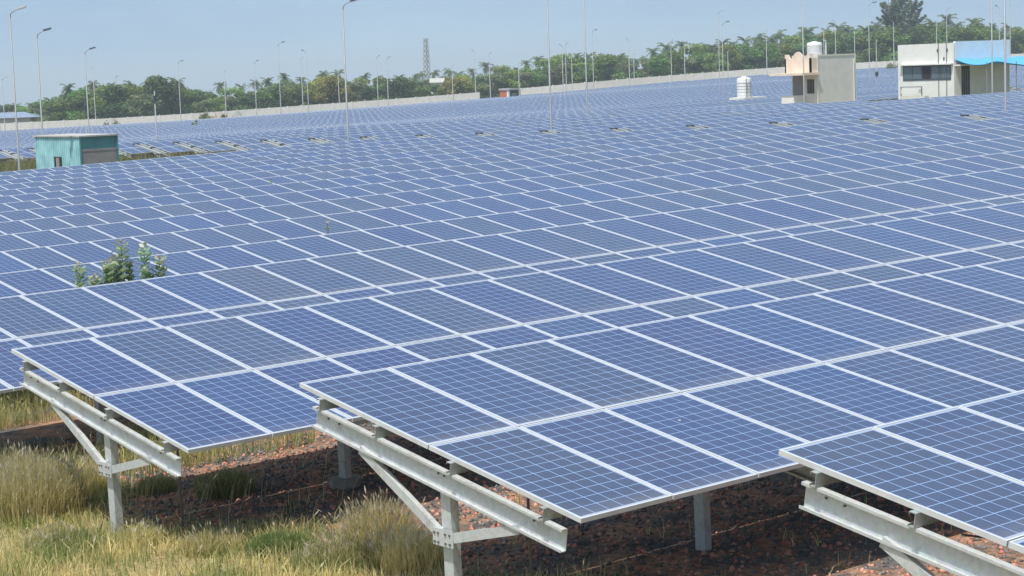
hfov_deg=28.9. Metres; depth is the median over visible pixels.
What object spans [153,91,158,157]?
mast
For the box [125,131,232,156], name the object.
solar table
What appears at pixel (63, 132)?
solar table
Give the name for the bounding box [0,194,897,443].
solar table
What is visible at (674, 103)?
solar table
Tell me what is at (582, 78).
broadleaf tree
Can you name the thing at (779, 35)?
coconut palm
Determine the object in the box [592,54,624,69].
broadleaf tree
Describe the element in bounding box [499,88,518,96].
orange hut
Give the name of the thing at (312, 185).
solar table
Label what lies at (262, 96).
broadleaf tree
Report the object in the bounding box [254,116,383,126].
solar table
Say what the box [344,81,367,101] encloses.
broadleaf tree
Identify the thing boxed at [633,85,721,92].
solar table
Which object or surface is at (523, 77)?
broadleaf tree
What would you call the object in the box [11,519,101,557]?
grass tuft
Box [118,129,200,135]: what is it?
solar table
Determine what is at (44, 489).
grass tuft
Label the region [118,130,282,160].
solar table
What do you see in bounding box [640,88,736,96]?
solar table
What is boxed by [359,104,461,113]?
solar table
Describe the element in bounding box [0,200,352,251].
solar table
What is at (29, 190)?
solar table
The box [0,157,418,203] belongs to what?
solar table
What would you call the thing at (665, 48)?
coconut palm
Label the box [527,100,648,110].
solar table
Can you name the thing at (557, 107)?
solar table
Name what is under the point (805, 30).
coconut palm
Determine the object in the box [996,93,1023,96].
solar table
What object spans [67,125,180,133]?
solar table
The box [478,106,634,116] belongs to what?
solar table
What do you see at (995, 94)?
solar table
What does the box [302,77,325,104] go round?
broadleaf tree
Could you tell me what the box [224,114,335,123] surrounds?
solar table
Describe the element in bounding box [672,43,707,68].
broadleaf tree
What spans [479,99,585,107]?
solar table
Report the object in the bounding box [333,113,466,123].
solar table
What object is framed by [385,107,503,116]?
solar table
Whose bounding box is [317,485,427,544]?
grass tuft
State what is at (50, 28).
street lamp
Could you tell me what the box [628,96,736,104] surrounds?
solar table
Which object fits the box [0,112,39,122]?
hall
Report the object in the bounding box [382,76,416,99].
broadleaf tree
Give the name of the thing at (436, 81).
cream house
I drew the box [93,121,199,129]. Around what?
solar table
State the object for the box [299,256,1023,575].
solar table
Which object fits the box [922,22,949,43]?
broadleaf tree
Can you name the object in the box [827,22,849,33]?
coconut palm
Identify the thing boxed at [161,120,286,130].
solar table
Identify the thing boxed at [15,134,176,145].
solar table
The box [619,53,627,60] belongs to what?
coconut palm
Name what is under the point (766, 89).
solar table
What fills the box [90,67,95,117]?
street lamp
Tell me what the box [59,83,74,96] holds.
coconut palm
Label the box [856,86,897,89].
solar table
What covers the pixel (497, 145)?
solar table
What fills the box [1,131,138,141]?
solar table
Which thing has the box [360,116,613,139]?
solar table
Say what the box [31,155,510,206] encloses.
solar table
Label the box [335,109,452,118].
solar table
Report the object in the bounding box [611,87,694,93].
solar table
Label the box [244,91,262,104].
broadleaf tree
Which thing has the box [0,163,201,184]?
solar table
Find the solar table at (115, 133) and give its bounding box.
[21,130,159,140]
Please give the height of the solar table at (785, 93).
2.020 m
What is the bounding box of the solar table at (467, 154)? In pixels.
[407,123,780,161]
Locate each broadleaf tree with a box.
[0,104,14,112]
[16,107,39,115]
[28,107,45,117]
[31,99,46,109]
[37,101,66,121]
[42,96,63,117]
[54,98,74,117]
[56,90,71,102]
[63,87,102,119]
[67,93,100,119]
[85,83,124,118]
[91,84,133,118]
[121,83,151,116]
[122,98,136,116]
[131,75,189,116]
[131,94,158,116]
[162,84,190,114]
[184,89,207,112]
[184,89,212,111]
[192,99,214,112]
[202,90,217,111]
[209,97,231,111]
[215,86,245,109]
[220,95,240,110]
[230,95,258,110]
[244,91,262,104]
[253,90,275,108]
[255,87,270,103]
[267,79,294,91]
[270,85,289,106]
[275,82,305,106]
[294,86,312,105]
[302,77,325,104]
[312,74,352,103]
[322,78,350,103]
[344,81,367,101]
[352,77,373,96]
[358,84,377,100]
[371,76,389,100]
[373,83,396,99]
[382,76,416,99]
[400,77,420,97]
[413,84,432,96]
[414,79,430,91]
[430,84,444,95]
[437,78,465,94]
[450,75,477,93]
[453,74,469,84]
[470,73,489,84]
[472,80,485,92]
[477,72,508,98]
[486,65,510,90]
[498,69,521,90]
[510,72,532,87]
[518,70,545,90]
[519,66,533,73]
[530,58,561,82]
[537,63,557,85]
[546,63,577,84]
[551,53,578,73]
[561,62,590,82]
[568,57,589,73]
[577,63,601,82]
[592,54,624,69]
[593,54,630,81]
[597,64,625,79]
[616,55,635,71]
[621,63,639,77]
[630,71,643,78]
[638,62,654,77]
[639,55,664,76]
[646,53,670,76]
[663,50,686,75]
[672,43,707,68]
[675,59,702,73]
[687,51,714,73]
[690,46,715,71]
[702,52,731,71]
[705,45,720,61]
[717,46,741,56]
[718,44,743,70]
[733,42,757,67]
[736,49,758,69]
[742,48,772,69]
[748,38,773,64]
[759,42,788,68]
[769,42,783,50]
[773,42,793,67]
[779,34,806,54]
[788,42,822,55]
[798,34,817,42]
[802,38,831,54]
[815,30,839,42]
[822,37,841,53]
[834,30,859,54]
[839,35,856,57]
[851,28,864,55]
[851,35,880,62]
[856,25,883,53]
[857,34,883,56]
[867,25,901,61]
[878,33,913,61]
[897,25,928,49]
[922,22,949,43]
[930,30,959,43]
[931,22,948,36]
[946,25,976,42]
[948,25,961,31]
[959,23,989,40]
[981,28,995,38]
[983,35,1002,39]
[995,29,1012,36]
[996,34,1021,53]
[1008,33,1023,53]
[1011,27,1023,49]
[1018,44,1023,53]
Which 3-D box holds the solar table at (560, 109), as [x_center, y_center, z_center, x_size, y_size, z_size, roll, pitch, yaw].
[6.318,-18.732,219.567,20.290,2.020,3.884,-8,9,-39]
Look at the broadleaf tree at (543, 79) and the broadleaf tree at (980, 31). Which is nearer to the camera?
the broadleaf tree at (543, 79)
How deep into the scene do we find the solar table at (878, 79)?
308.10 m
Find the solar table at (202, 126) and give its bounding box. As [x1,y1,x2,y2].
[140,121,264,131]
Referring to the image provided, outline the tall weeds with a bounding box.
[0,150,217,171]
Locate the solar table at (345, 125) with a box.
[256,119,432,131]
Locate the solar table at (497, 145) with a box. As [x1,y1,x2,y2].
[329,126,695,163]
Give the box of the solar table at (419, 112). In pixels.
[360,108,478,117]
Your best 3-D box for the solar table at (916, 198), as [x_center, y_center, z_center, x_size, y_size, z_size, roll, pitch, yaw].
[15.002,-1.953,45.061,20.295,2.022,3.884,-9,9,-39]
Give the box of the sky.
[0,0,1023,106]
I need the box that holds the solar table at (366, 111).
[316,107,415,115]
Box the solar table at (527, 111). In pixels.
[459,107,585,116]
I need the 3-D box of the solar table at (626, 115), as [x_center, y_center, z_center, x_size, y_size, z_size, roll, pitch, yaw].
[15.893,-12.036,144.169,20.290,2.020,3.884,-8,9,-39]
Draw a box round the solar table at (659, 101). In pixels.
[595,97,714,106]
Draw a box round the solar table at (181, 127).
[122,122,242,131]
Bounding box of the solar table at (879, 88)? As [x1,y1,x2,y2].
[861,87,896,100]
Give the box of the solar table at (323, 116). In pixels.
[266,112,380,121]
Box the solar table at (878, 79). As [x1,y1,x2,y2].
[861,77,897,80]
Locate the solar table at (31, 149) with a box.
[27,132,247,157]
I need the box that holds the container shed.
[32,133,118,168]
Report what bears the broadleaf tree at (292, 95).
on the ground at (50, 427)
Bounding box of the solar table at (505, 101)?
[463,96,558,104]
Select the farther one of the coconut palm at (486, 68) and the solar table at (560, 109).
the coconut palm at (486, 68)
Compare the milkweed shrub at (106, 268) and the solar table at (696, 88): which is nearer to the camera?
the milkweed shrub at (106, 268)
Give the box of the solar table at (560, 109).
[492,105,623,114]
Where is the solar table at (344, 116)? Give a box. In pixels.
[288,111,403,120]
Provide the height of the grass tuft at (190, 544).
0.351 m
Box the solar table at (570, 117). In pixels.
[556,105,752,119]
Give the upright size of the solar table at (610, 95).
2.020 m
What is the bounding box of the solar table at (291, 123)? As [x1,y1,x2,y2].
[229,117,357,127]
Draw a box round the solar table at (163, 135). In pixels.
[119,132,208,138]
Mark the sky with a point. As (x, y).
(134, 41)
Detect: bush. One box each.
[103,119,119,124]
[886,62,897,68]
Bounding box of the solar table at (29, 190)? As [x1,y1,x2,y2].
[0,159,340,195]
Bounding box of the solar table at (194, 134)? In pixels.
[122,128,286,158]
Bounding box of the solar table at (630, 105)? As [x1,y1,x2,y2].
[558,100,696,110]
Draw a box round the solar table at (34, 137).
[0,133,94,140]
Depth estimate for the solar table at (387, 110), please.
313.39 m
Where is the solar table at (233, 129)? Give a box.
[162,124,303,134]
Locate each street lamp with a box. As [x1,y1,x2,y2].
[2,76,7,133]
[9,5,25,170]
[36,27,51,134]
[84,47,95,133]
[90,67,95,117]
[178,60,182,122]
[224,70,226,114]
[254,60,257,117]
[277,41,284,122]
[301,57,302,103]
[302,50,308,116]
[342,0,356,140]
[376,55,379,106]
[386,57,388,105]
[471,49,475,92]
[489,52,491,97]
[546,0,551,130]
[559,44,563,93]
[565,43,566,90]
[583,0,587,114]
[592,29,596,93]
[626,38,629,85]
[718,9,725,89]
[722,21,728,92]
[766,29,767,69]
[802,0,804,101]
[834,21,835,53]
[868,1,876,84]
[892,21,894,66]
[991,0,992,92]
[1004,0,1006,110]
[1010,28,1010,67]
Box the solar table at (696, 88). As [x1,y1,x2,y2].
[658,85,736,91]
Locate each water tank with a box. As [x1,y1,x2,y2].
[729,76,766,99]
[807,41,821,54]
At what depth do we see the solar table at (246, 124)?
270.13 m
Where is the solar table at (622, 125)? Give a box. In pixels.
[540,109,802,133]
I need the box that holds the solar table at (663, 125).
[610,106,875,131]
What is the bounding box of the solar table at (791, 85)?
[769,80,860,87]
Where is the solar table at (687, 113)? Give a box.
[668,100,868,115]
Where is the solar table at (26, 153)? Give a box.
[0,134,214,160]
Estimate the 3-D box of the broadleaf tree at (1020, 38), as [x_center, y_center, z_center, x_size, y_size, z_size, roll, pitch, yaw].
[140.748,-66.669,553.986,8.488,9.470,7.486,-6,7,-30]
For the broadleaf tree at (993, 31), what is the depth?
570.59 m
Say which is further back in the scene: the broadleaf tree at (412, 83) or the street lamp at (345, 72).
the broadleaf tree at (412, 83)
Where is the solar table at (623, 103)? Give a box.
[559,99,680,108]
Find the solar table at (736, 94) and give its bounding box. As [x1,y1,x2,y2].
[681,90,791,98]
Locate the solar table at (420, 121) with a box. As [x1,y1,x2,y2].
[326,115,512,127]
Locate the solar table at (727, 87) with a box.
[684,83,775,90]
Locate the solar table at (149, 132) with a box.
[119,129,181,134]
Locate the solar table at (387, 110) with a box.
[337,106,436,114]
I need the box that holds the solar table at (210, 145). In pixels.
[173,123,410,154]
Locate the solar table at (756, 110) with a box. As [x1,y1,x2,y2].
[730,98,929,112]
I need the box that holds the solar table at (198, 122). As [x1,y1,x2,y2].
[145,118,254,126]
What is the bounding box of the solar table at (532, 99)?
[486,95,582,103]
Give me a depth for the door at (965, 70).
166.29 m
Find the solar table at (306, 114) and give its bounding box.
[262,110,356,117]
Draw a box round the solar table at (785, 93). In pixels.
[751,87,862,95]
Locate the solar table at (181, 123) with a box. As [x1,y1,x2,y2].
[127,119,235,127]
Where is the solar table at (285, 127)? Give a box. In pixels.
[210,122,358,132]
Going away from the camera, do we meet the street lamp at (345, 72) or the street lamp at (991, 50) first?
the street lamp at (345, 72)
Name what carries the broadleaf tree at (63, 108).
on the ground at (50, 427)
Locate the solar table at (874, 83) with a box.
[856,82,892,85]
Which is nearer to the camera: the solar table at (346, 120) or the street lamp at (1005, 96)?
the street lamp at (1005, 96)
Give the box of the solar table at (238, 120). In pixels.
[186,116,293,124]
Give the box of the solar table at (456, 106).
[405,102,509,111]
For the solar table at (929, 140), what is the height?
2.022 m
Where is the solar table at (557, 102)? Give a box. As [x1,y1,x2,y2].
[504,97,611,106]
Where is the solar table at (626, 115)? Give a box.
[610,102,808,117]
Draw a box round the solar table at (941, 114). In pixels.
[860,104,1023,123]
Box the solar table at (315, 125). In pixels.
[242,121,380,130]
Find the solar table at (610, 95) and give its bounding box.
[561,91,656,99]
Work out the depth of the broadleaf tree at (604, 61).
491.62 m
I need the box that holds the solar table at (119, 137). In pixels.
[4,135,155,145]
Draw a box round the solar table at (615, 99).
[559,95,668,104]
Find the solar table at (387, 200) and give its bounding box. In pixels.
[324,146,855,210]
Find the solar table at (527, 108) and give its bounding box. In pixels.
[468,103,588,113]
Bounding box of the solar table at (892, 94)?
[863,90,897,100]
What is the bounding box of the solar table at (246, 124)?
[183,119,309,129]
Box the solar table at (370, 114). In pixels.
[311,110,427,119]
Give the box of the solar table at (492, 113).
[425,109,553,118]
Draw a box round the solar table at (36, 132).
[0,130,69,135]
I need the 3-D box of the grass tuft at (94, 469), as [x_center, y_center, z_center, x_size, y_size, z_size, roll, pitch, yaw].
[-5.296,2.229,24.246,1.263,0.596,1.250,-7,8,-39]
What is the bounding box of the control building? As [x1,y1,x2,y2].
[898,39,1023,99]
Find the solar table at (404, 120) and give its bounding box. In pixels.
[331,115,483,125]
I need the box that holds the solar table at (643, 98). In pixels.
[589,94,698,103]
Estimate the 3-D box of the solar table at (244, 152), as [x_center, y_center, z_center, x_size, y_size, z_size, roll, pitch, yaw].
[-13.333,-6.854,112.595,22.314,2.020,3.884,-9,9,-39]
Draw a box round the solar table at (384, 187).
[211,150,725,209]
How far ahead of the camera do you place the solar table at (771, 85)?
302.02 m
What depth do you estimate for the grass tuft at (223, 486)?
23.32 m
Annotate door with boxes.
[54,157,61,166]
[793,76,802,95]
[961,66,969,94]
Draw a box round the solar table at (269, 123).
[206,118,332,128]
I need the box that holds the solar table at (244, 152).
[84,135,419,167]
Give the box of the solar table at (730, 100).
[677,97,780,105]
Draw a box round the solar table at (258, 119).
[207,115,314,123]
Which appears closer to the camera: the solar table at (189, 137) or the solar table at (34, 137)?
the solar table at (189, 137)
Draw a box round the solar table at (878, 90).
[856,88,897,99]
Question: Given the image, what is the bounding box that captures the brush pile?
[198,111,234,118]
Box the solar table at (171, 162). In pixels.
[138,133,479,166]
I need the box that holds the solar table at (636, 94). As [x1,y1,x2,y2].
[585,90,683,98]
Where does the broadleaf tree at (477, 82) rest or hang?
on the ground at (50, 427)
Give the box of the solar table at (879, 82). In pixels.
[860,81,897,83]
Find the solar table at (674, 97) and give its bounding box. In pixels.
[618,92,728,101]
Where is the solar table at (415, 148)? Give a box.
[259,129,617,164]
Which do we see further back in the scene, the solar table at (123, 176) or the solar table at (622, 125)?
the solar table at (622, 125)
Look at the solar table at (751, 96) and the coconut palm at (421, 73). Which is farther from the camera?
the coconut palm at (421, 73)
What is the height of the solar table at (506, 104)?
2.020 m
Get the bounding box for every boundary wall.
[0,92,479,130]
[520,53,1023,94]
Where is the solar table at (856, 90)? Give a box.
[779,87,897,96]
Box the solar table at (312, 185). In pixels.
[115,153,610,207]
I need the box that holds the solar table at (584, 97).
[536,93,631,101]
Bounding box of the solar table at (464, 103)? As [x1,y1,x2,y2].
[421,99,513,106]
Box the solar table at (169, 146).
[133,125,366,157]
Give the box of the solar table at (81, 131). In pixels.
[25,127,137,135]
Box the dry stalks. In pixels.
[94,441,362,526]
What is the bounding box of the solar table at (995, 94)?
[929,91,1023,98]
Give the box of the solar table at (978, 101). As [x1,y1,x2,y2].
[946,97,1023,104]
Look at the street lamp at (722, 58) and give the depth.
275.44 m
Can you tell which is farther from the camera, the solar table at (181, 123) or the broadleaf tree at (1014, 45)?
the broadleaf tree at (1014, 45)
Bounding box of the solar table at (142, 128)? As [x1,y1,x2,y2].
[80,124,201,133]
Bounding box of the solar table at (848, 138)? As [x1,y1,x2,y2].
[700,116,1023,156]
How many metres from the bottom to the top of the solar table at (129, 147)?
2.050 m
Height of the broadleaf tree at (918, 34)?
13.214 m
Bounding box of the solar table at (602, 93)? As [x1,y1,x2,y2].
[560,89,648,96]
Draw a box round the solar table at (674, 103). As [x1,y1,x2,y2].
[596,98,728,108]
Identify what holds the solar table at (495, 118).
on the ground at (50, 427)
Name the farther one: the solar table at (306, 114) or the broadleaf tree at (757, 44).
the broadleaf tree at (757, 44)
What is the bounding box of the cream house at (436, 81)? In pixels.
[429,78,444,93]
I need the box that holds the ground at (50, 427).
[0,99,1023,575]
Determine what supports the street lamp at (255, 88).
on the ground at (50, 427)
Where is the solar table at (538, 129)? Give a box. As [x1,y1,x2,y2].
[475,111,736,135]
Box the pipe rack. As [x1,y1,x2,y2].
[900,86,928,98]
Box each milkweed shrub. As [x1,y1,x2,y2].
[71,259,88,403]
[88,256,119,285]
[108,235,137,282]
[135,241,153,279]
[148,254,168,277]
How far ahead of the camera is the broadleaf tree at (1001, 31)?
592.15 m
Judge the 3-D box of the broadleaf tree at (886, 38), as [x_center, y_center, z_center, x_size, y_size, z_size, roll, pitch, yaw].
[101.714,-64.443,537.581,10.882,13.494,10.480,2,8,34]
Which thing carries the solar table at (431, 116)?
on the ground at (50, 427)
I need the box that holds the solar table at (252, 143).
[215,122,455,150]
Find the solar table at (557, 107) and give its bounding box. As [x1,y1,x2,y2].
[497,102,618,111]
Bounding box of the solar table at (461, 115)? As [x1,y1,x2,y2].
[391,110,525,120]
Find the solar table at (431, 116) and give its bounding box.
[365,112,494,121]
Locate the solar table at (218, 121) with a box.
[165,117,273,125]
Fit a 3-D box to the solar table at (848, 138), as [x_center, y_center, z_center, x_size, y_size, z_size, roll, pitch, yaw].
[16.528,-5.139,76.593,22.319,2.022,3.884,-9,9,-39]
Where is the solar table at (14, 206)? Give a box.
[0,201,44,211]
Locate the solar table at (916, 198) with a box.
[808,166,1023,218]
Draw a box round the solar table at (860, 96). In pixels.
[721,92,890,105]
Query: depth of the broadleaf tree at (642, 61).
536.05 m
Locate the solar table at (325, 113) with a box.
[275,109,376,117]
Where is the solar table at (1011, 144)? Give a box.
[968,136,1023,151]
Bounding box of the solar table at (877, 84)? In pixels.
[856,83,897,86]
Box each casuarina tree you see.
[871,0,902,52]
[885,0,919,35]
[899,0,928,33]
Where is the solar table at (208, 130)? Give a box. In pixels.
[139,126,273,135]
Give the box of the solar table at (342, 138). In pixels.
[308,118,557,143]
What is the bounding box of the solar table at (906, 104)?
[869,95,1023,107]
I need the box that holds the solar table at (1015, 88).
[1010,83,1023,91]
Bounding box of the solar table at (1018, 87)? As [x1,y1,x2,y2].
[1010,84,1023,91]
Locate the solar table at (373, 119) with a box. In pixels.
[306,114,437,124]
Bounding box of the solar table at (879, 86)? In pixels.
[860,84,897,87]
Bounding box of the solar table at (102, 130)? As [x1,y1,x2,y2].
[45,126,159,134]
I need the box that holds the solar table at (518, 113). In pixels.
[442,108,594,118]
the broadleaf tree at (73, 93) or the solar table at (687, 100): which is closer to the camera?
the solar table at (687, 100)
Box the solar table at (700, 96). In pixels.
[650,91,759,100]
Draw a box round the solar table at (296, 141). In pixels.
[260,120,506,146]
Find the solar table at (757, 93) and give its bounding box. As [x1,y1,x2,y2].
[716,91,791,97]
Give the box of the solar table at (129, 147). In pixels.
[118,127,323,157]
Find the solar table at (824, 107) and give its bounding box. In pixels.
[797,95,999,110]
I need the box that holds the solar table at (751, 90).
[699,86,791,94]
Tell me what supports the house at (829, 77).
on the ground at (50, 427)
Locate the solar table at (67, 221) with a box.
[0,200,233,234]
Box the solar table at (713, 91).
[669,87,768,95]
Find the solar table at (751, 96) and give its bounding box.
[698,93,791,100]
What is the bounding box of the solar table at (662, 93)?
[612,89,710,97]
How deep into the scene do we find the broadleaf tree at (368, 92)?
488.29 m
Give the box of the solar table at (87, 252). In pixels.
[0,200,496,272]
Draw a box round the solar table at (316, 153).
[194,131,545,165]
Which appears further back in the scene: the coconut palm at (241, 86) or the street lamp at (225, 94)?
the coconut palm at (241, 86)
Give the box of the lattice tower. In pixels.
[423,38,430,87]
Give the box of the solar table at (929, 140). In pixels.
[825,124,1023,153]
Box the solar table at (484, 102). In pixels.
[441,98,533,105]
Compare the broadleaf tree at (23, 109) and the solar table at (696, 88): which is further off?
the broadleaf tree at (23, 109)
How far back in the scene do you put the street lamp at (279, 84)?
262.54 m
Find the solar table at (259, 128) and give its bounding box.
[185,123,331,133]
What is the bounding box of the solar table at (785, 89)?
[760,83,858,91]
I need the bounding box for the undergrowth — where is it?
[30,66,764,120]
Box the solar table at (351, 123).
[277,119,415,128]
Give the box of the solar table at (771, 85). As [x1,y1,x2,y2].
[751,84,791,87]
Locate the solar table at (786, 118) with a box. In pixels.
[686,103,955,128]
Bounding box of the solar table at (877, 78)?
[856,76,897,79]
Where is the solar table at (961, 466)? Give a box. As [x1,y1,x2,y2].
[778,390,1023,575]
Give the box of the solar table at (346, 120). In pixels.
[279,115,409,125]
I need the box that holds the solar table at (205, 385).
[11,201,1023,534]
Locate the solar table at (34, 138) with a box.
[0,132,118,141]
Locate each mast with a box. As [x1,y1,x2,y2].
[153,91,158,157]
[875,40,877,100]
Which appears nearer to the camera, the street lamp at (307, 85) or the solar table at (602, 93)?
the street lamp at (307, 85)
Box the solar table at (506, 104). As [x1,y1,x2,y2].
[454,100,560,108]
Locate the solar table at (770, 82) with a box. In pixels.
[751,81,791,84]
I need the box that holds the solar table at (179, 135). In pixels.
[118,129,265,157]
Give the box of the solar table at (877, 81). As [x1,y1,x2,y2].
[856,79,897,83]
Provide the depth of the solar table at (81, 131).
305.74 m
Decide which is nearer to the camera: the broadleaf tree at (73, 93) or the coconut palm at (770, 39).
the broadleaf tree at (73, 93)
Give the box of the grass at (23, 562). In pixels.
[0,384,1022,575]
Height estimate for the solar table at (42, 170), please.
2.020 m
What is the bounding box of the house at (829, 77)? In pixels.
[769,40,856,103]
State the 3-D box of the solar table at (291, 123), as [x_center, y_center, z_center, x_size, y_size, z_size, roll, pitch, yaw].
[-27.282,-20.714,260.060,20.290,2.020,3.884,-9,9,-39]
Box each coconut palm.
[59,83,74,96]
[84,80,99,94]
[212,82,226,95]
[235,83,248,91]
[249,80,261,91]
[260,77,273,87]
[278,73,291,82]
[295,77,308,83]
[315,70,329,77]
[330,69,344,77]
[358,72,371,79]
[411,73,419,80]
[418,71,426,79]
[429,70,440,77]
[442,68,454,77]
[466,68,476,76]
[478,62,494,72]
[521,60,532,68]
[530,56,543,68]
[573,53,583,58]
[581,52,596,61]
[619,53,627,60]
[647,47,660,57]
[657,42,672,53]
[675,41,689,56]
[715,39,730,46]
[736,36,754,46]
[750,33,765,43]
[764,36,779,42]
[769,29,786,45]
[799,26,818,36]
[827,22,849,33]
[838,26,855,36]
[922,18,937,28]
[938,14,956,26]
[951,22,964,27]
[965,18,982,27]
[969,19,984,27]
[986,23,997,34]
[1001,23,1011,32]
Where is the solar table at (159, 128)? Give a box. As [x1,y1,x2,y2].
[99,123,221,132]
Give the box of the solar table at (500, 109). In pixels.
[439,104,558,114]
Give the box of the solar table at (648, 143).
[494,119,874,160]
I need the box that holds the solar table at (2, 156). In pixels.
[0,138,150,160]
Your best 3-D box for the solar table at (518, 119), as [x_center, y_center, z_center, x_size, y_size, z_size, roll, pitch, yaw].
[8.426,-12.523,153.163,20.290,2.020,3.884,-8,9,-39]
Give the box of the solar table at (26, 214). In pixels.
[0,201,132,221]
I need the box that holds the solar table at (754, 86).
[712,83,791,89]
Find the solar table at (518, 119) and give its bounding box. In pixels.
[504,107,698,121]
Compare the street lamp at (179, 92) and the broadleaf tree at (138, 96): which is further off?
the broadleaf tree at (138, 96)
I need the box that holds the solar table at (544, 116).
[455,109,648,122]
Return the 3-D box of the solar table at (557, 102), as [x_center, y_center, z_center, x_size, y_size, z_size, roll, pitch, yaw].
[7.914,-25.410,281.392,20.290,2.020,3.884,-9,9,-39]
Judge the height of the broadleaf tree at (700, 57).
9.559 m
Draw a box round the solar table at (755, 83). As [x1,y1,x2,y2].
[724,80,791,85]
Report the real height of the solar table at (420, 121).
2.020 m
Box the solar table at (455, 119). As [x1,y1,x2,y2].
[367,113,556,125]
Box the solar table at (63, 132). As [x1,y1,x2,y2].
[8,127,124,136]
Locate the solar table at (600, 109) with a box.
[518,104,676,114]
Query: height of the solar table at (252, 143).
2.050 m
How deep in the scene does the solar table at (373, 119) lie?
247.75 m
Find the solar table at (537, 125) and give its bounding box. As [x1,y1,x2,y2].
[415,114,672,137]
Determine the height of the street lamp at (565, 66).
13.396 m
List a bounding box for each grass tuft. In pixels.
[0,440,63,477]
[0,444,97,525]
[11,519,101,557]
[42,448,107,495]
[109,517,166,549]
[128,471,178,495]
[175,463,268,499]
[175,521,244,558]
[237,527,313,561]
[285,537,345,571]
[310,522,403,572]
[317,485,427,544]
[361,518,443,575]
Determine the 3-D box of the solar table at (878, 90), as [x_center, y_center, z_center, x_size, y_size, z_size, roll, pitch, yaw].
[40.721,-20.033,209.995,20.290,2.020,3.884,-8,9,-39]
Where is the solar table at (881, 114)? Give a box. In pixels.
[769,99,1023,126]
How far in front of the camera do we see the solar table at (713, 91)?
284.74 m
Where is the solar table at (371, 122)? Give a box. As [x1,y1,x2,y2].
[298,117,447,127]
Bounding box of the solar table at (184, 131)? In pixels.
[118,127,249,136]
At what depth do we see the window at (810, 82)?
180.90 m
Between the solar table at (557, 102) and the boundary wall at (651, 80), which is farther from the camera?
the boundary wall at (651, 80)
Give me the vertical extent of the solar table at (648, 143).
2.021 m
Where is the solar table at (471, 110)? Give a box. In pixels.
[411,105,529,115]
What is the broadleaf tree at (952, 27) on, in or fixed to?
on the ground at (50, 427)
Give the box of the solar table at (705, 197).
[618,150,1023,212]
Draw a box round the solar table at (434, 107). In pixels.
[382,103,485,112]
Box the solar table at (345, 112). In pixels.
[295,108,395,116]
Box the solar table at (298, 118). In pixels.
[244,113,357,122]
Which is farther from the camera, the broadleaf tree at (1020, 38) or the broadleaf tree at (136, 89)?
the broadleaf tree at (1020, 38)
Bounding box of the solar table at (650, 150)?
[591,116,977,158]
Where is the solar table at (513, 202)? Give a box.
[459,142,1006,212]
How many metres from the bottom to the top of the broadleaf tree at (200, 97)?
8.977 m
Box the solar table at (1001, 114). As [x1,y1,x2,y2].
[960,109,1023,119]
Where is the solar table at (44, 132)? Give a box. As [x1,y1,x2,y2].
[0,129,91,136]
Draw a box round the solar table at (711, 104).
[560,102,732,112]
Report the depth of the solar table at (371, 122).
211.45 m
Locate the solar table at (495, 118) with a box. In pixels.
[410,111,601,124]
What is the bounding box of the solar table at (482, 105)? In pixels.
[429,101,534,110]
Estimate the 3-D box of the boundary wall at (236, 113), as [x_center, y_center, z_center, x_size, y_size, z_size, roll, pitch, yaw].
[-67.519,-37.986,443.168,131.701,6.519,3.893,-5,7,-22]
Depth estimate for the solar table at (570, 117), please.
148.86 m
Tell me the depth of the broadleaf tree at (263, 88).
509.90 m
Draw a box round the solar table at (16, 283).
[0,199,660,297]
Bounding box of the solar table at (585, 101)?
[531,96,638,105]
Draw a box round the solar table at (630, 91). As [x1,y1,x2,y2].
[584,88,673,95]
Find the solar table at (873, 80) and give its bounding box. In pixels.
[856,79,889,81]
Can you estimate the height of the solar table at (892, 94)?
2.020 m
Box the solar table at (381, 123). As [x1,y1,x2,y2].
[288,117,471,129]
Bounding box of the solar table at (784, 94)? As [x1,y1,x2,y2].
[755,89,860,96]
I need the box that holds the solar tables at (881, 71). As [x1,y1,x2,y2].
[0,65,1023,133]
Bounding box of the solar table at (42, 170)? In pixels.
[0,165,88,175]
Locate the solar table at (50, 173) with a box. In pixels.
[0,164,142,179]
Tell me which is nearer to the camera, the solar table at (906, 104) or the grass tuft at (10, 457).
the grass tuft at (10, 457)
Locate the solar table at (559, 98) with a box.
[511,94,607,102]
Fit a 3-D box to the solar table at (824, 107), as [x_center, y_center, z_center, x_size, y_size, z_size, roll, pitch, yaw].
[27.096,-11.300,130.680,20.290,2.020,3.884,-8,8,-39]
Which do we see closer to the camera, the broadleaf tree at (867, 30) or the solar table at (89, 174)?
the solar table at (89, 174)
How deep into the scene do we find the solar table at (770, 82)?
327.44 m
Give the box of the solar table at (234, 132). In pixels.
[153,126,325,156]
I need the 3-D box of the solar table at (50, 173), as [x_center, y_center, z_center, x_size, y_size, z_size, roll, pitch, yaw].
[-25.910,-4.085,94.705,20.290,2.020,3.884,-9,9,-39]
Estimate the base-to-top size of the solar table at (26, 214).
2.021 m
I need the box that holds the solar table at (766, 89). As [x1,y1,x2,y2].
[728,87,791,92]
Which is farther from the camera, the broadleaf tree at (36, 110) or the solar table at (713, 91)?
the broadleaf tree at (36, 110)
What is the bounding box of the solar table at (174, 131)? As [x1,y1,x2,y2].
[119,128,224,135]
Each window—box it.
[806,78,814,94]
[903,65,950,80]
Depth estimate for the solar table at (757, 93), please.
249.99 m
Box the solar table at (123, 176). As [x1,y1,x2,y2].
[0,161,267,189]
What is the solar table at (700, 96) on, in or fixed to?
on the ground at (50, 427)

